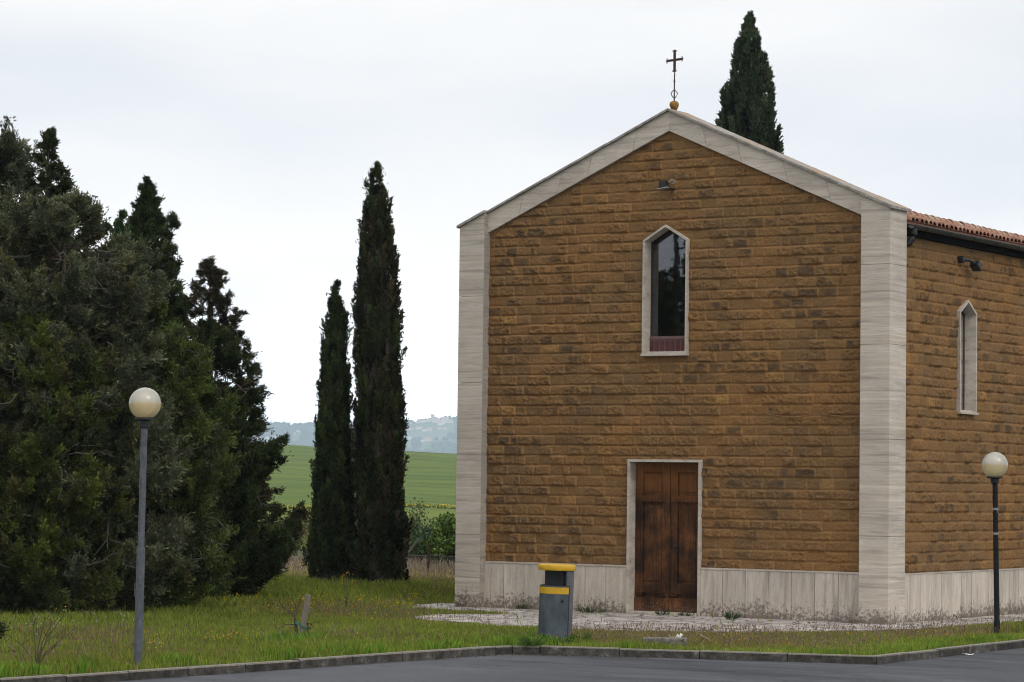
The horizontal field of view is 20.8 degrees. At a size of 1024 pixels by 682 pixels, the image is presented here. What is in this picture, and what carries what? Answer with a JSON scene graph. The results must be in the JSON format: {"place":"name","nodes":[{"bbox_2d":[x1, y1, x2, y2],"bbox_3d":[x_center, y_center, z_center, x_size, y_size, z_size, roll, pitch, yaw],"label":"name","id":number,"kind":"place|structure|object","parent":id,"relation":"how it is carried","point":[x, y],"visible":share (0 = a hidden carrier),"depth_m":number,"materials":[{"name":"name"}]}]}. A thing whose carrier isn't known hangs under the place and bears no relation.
{"place":"outdoors","nodes":[
{"label":"outdoors","id":0,"kind":"place"},
{"bbox_2d":[218,443,456,547],"bbox_3d":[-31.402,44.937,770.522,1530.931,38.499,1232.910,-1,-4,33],"label":"field","id":1,"kind":"structure","parent":0,"point":[430,478],"depth_m":386.19,"materials":[{"name":"green plant"}]},
{"bbox_2d":[258,503,455,509],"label":"yellow flower strip","id":2,"kind":"object","parent":1,"relation":"on","point":[442,506],"visible":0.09,"depth_m":255.08,"materials":[{"name":"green plant"}]},
{"bbox_2d":[261,422,456,450],"bbox_3d":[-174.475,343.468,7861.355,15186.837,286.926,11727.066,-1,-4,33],"label":"hills","id":3,"kind":"structure","parent":0,"point":[440,434],"depth_m":8522.24,"materials":[{"name":"grey"}]},
{"bbox_2d":[252,415,456,453],"bbox_3d":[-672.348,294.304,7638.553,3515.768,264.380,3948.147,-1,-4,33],"label":"hill woods","id":4,"kind":"object","parent":3,"relation":"on","point":[306,437],"visible":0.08,"depth_m":8238.95,"materials":[{"name":"green plant"}]},
{"bbox_2d":[441,417,448,422],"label":"house","id":5,"kind":"structure","parent":3,"relation":"on","point":[446,419],"depth_m":8919.70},
{"bbox_2d":[0,548,1023,677],"bbox_3d":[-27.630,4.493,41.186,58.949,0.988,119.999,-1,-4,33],"label":"lawn","id":6,"kind":"structure","parent":0,"point":[402,650],"depth_m":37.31,"materials":[{"name":"plant"}]},
{"bbox_2d":[0,621,10,640],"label":"dark shrub","id":7,"kind":"object","parent":6,"relation":"on","point":[2,627],"visible":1,"depth_m":34.18,"materials":[{"name":"green plant"}]},
{"bbox_2d":[6,601,71,663],"bbox_3d":[-5.466,3.407,32.318,0.792,0.819,0.161,1,-3,1],"label":"dry weed","id":8,"kind":"object","parent":6,"relation":"on","point":[37,660],"visible":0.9,"depth_m":32.31,"materials":[{"name":"plant"}]},
{"bbox_2d":[0,116,90,600],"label":"conifer tree","id":9,"kind":"object","parent":6,"relation":"on","point":[17,172],"visible":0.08,"depth_m":44.45,"materials":[{"name":"green plant"}]},
{"bbox_2d":[21,126,97,297],"bbox_3d":[-8.073,0.465,47.722,3.442,8.418,3.594,-1,-4,33],"label":"conifer tree","id":10,"kind":"object","parent":6,"relation":"on","point":[53,170],"visible":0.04,"depth_m":47.78,"materials":[{"name":"green plant"}]},
{"bbox_2d":[0,309,151,614],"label":"conifer tree","id":11,"kind":"object","parent":6,"relation":"on","point":[21,569],"visible":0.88,"depth_m":42.11,"materials":[{"name":"green plant"}]},
{"bbox_2d":[0,186,206,612],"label":"conifer tree","id":12,"kind":"object","parent":6,"relation":"on","point":[119,293],"visible":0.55,"depth_m":43.30,"materials":[{"name":"green plant"}]},
{"bbox_2d":[109,209,150,336],"bbox_3d":[-6.894,1.196,49.080,1.321,7.130,1.309,-1,-4,33],"label":"cypress tree","id":13,"kind":"object","parent":6,"relation":"on","point":[121,217],"visible":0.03,"depth_m":49.16,"materials":[{"name":"green plant"}]},
{"bbox_2d":[129,387,160,666],"bbox_3d":[-4.402,2.261,33.185,0.384,3.418,0.383,-1,-4,33],"label":"street lamp","id":14,"kind":"object","parent":6,"relation":"on","point":[144,404],"visible":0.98,"depth_m":33.14,"materials":[{"name":"metal"}]},
{"bbox_2d":[128,175,195,383],"bbox_3d":[-6.635,0.892,50.289,2.795,7.871,2.780,-1,-4,33],"label":"conifer tree","id":15,"kind":"object","parent":6,"relation":"on","point":[146,217],"visible":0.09,"depth_m":50.19,"materials":[{"name":"green plant"}]},
{"bbox_2d":[11,606,322,644],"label":"white flowers","id":16,"kind":"object","parent":6,"relation":"on","point":[73,621],"visible":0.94,"depth_m":36.56,"materials":[{"name":"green plant"}]},
{"bbox_2d":[97,301,246,608],"bbox_3d":[-5.995,1.942,45.060,3.477,5.318,3.322,-1,-4,33],"label":"conifer tree","id":17,"kind":"object","parent":6,"relation":"on","point":[213,468],"visible":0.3,"depth_m":44.65,"materials":[{"name":"green plant"}]},
{"bbox_2d":[175,318,302,596],"bbox_3d":[-5.395,2.164,49.122,3.288,5.240,3.234,-1,-4,33],"label":"conifer tree","id":18,"kind":"object","parent":6,"relation":"on","point":[267,556],"visible":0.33,"depth_m":48.69,"materials":[{"name":"green plant"}]},
{"bbox_2d":[181,255,314,577],"bbox_3d":[-5.503,1.780,52.486,3.628,6.857,3.159,1,-3,-3],"label":"conifer tree","id":19,"kind":"object","parent":6,"relation":"on","point":[210,273],"visible":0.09,"depth_m":52.65,"materials":[{"name":"green plant"}]},
{"bbox_2d":[278,504,307,561],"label":"green shrub","id":20,"kind":"object","parent":6,"relation":"on","point":[297,542],"visible":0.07,"depth_m":70.62,"materials":[{"name":"green plant"}]},
{"bbox_2d":[279,598,318,634],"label":"dead sapling","id":21,"kind":"object","parent":6,"relation":"on","point":[296,625],"visible":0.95,"depth_m":38.25,"materials":[{"name":"brown plant"}]},
{"bbox_2d":[295,594,310,639],"bbox_3d":[-2.868,3.889,38.242,0.218,0.840,0.066,1,-3,-2],"label":"wooden stake","id":22,"kind":"object","parent":6,"relation":"on","point":[302,625],"visible":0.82,"depth_m":38.23,"materials":[{"name":"grey wood"}]},
{"bbox_2d":[290,503,357,553],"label":"bare shrub","id":23,"kind":"object","parent":6,"relation":"on","point":[306,533],"visible":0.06,"depth_m":70.40,"materials":[{"name":"brown plant"}]},
{"bbox_2d":[300,278,357,582],"bbox_3d":[-3.681,1.987,58.769,1.290,6.642,1.293,-1,-4,33],"label":"cypress tree","id":24,"kind":"object","parent":6,"relation":"on","point":[329,543],"visible":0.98,"depth_m":58.45,"materials":[{"name":"green plant"}]},
{"bbox_2d":[340,572,353,605],"bbox_3d":[-2.877,4.331,48.355,0.292,0.700,0.108,1,-3,-1],"label":"yellow weed","id":25,"kind":"object","parent":6,"relation":"on","point":[346,588],"visible":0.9,"depth_m":48.34,"materials":[{"name":"green plant"}]},
{"bbox_2d":[286,545,454,575],"bbox_3d":[-8.161,5.312,67.017,27.128,1.140,0.071,-1,-4,33],"label":"wire fence","id":26,"kind":"object","parent":6,"relation":"on","point":[428,555],"visible":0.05,"depth_m":62.99,"materials":[{"name":"grey metal"}]},
{"bbox_2d":[348,160,412,583],"bbox_3d":[-2.709,0.741,58.447,1.495,9.126,1.453,-1,-4,33],"label":"cypress tree","id":27,"kind":"object","parent":6,"relation":"on","point":[381,538],"visible":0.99,"depth_m":58.15,"materials":[{"name":"green plant"}]},
{"bbox_2d":[408,538,418,554],"bbox_3d":[-2.530,5.107,64.607,0.822,1.077,0.056,-1,-3,26],"label":"leaning pole","id":28,"kind":"object","parent":6,"relation":"on","point":[412,547],"visible":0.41,"depth_m":64.50,"materials":[{"name":"grey wood"}]},
{"bbox_2d":[405,497,435,563],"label":"green shrub","id":29,"kind":"object","parent":6,"relation":"on","point":[417,520],"visible":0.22,"depth_m":70.54,"materials":[{"name":"green plant"}]},
{"bbox_2d":[408,517,438,564],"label":"green shrub","id":30,"kind":"object","parent":6,"relation":"on","point":[423,536],"visible":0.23,"depth_m":69.22,"materials":[{"name":"green plant"}]},
{"bbox_2d":[412,511,455,567],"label":"green shrub","id":31,"kind":"object","parent":6,"relation":"on","point":[442,542],"visible":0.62,"depth_m":68.19,"materials":[{"name":"green plant"}]},
{"bbox_2d":[0,553,1023,663],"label":"seed heads","id":32,"kind":"object","parent":6,"relation":"on","point":[413,565],"visible":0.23,"depth_m":41.15,"materials":[{"name":"beige plant"}]},
{"bbox_2d":[56,566,990,655],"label":"yellow flowers","id":33,"kind":"object","parent":6,"relation":"on","point":[354,615],"visible":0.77,"depth_m":45.10,"materials":[{"name":"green plant"}]},
{"bbox_2d":[538,563,575,638],"bbox_3d":[0.634,3.730,39.693,0.533,1.104,0.560,-1,-4,33],"label":"litter bin","id":34,"kind":"object","parent":6,"relation":"on","point":[556,589],"visible":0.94,"depth_m":39.51,"materials":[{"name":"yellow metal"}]},
{"bbox_2d":[538,584,568,638],"bbox_3d":[0.541,3.861,39.594,0.492,0.787,0.240,-2,-4,39],"label":"door","id":35,"kind":"structure","parent":34,"relation":"in","point":[553,600],"depth_m":39.48,"materials":[{"name":"grey metal"}]},
{"bbox_2d":[549,634,574,644],"bbox_3d":[0.670,4.155,38.786,0.385,0.148,0.408,4,-4,-43],"label":"weed","id":36,"kind":"object","parent":6,"relation":"on","point":[567,640],"visible":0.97,"depth_m":38.74,"materials":[{"name":"green plant"}]},
{"bbox_2d":[570,630,592,640],"bbox_3d":[0.986,4.191,39.607,0.418,0.171,0.316,-1,-4,33],"label":"weed","id":37,"kind":"object","parent":6,"relation":"on","point":[587,635],"visible":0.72,"depth_m":39.58,"materials":[{"name":"green plant"}]},
{"bbox_2d":[643,637,686,645],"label":"concrete block","id":38,"kind":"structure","parent":6,"relation":"on","point":[668,640],"depth_m":38.84,"materials":[{"name":"grey concrete"}]},
{"bbox_2d":[455,49,1023,623],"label":"church","id":39,"kind":"structure","parent":6,"relation":"on","point":[641,359],"depth_m":48.33,"materials":[{"name":"stone"}]},
{"bbox_2d":[634,462,670,610],"bbox_3d":[2.466,3.407,48.557,0.702,2.579,0.106,-1,-4,33],"label":"door","id":40,"kind":"structure","parent":39,"relation":"in","point":[653,479],"depth_m":48.56,"materials":[{"name":"brown wood"}]},
{"bbox_2d":[640,225,689,355],"bbox_3d":[2.724,-0.877,48.521,0.914,2.287,0.325,-1,-4,33],"label":"window","id":41,"kind":"structure","parent":39,"relation":"in","point":[665,272],"depth_m":48.64,"materials":[{"name":"stone"}]},
{"bbox_2d":[657,179,674,189],"bbox_3d":[2.692,-2.721,48.436,0.274,0.186,0.230,-1,-4,33],"label":"floodlight","id":42,"kind":"object","parent":39,"relation":"attached to","point":[663,185],"visible":1,"depth_m":48.39,"materials":[{"name":"black plastic"}]},
{"bbox_2d":[669,463,697,612],"bbox_3d":[3.025,3.395,48.180,0.663,2.579,0.140,-1,-4,33],"label":"door","id":43,"kind":"structure","parent":39,"relation":"in","point":[684,476],"depth_m":48.22,"materials":[{"name":"brown wood"}]},
{"bbox_2d":[768,414,859,417],"bbox_3d":[5.084,1.256,46.751,1.762,0.064,0.018,-1,-4,33],"label":"wall cable","id":44,"kind":"object","parent":39,"relation":"attached to","point":[814,414],"depth_m":46.76,"materials":[{"name":"brown"}]},
{"bbox_2d":[956,300,978,414],"bbox_3d":[7.898,0.285,48.935,0.325,2.010,0.770,-1,-4,33],"label":"window","id":45,"kind":"structure","parent":39,"relation":"in","point":[966,400],"depth_m":49.18,"materials":[{"name":"stone"}]},
{"bbox_2d":[957,256,981,271],"bbox_3d":[8.030,-1.357,48.808,0.564,0.252,0.210,3,-4,-40],"label":"floodlight","id":46,"kind":"object","parent":39,"relation":"attached to","point":[975,266],"visible":1,"depth_m":48.80,"materials":[{"name":"black plastic"}]},
{"bbox_2d":[714,10,783,153],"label":"cypress tree","id":47,"kind":"object","parent":6,"relation":"on","point":[748,105],"visible":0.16,"depth_m":70.31,"materials":[{"name":"green plant"}]},
{"bbox_2d":[982,452,1007,633],"bbox_3d":[7.452,3.175,43.025,0.405,2.924,0.406,-1,-4,33],"label":"street lamp","id":48,"kind":"object","parent":6,"relation":"on","point":[994,466],"visible":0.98,"depth_m":42.96,"materials":[{"name":"black metal"}]},
{"bbox_2d":[0,0,1023,424],"label":"sky","id":49,"kind":"structure","parent":0,"point":[262,124],"materials":[{"name":"white"}]},
{"bbox_2d":[516,634,546,646],"bbox_3d":[0.233,4.114,38.319,0.448,0.170,0.418,2,-3,-29],"label":"weed","id":50,"kind":"object","parent":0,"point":[527,642],"visible":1,"depth_m":38.28,"materials":[{"name":"green plant"}]},
{"bbox_2d":[113,648,1023,681],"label":"road","id":51,"kind":"structure","parent":0,"point":[1001,666],"depth_m":35.10,"materials":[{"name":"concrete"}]},
{"bbox_2d":[0,639,1023,681],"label":"kerb","id":52,"kind":"structure","parent":51,"relation":"on","point":[299,663],"depth_m":37.26,"materials":[{"name":"concrete"}]},
{"bbox_2d":[403,652,646,661],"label":"leaf litter","id":53,"kind":"object","parent":51,"relation":"on","point":[535,654],"visible":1,"depth_m":38.00,"materials":[{"name":"brown plant"}]},
{"bbox_2d":[413,603,1023,632],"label":"paving","id":54,"kind":"structure","parent":0,"point":[614,619],"depth_m":45.90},
{"bbox_2d":[515,604,530,608],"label":"weed","id":55,"kind":"object","parent":54,"relation":"on","point":[518,606],"visible":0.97,"depth_m":49.50,"materials":[{"name":"green plant"}]},
{"bbox_2d":[574,597,609,612],"bbox_3d":[1.371,4.563,48.334,0.600,0.327,0.533,0,-3,16],"label":"weed","id":56,"kind":"object","parent":54,"relation":"on","point":[588,610],"visible":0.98,"depth_m":48.30,"materials":[{"name":"green plant"}]},
{"bbox_2d":[654,610,669,614],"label":"weed","id":57,"kind":"object","parent":54,"relation":"on","point":[664,613],"visible":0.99,"depth_m":47.99,"materials":[{"name":"green plant"}]},
{"bbox_2d":[678,611,697,615],"bbox_3d":[2.970,4.665,47.757,0.337,0.097,0.396,3,-4,-35],"label":"weed","id":58,"kind":"object","parent":54,"relation":"on","point":[683,614],"visible":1,"depth_m":47.73,"materials":[{"name":"green plant"}]},
{"bbox_2d":[723,604,742,619],"bbox_3d":[3.664,4.492,46.622,0.476,0.348,0.350,-1,-4,33],"label":"weed","id":59,"kind":"object","parent":54,"relation":"on","point":[727,616],"visible":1,"depth_m":46.57,"materials":[{"name":"green plant"}]}
]}

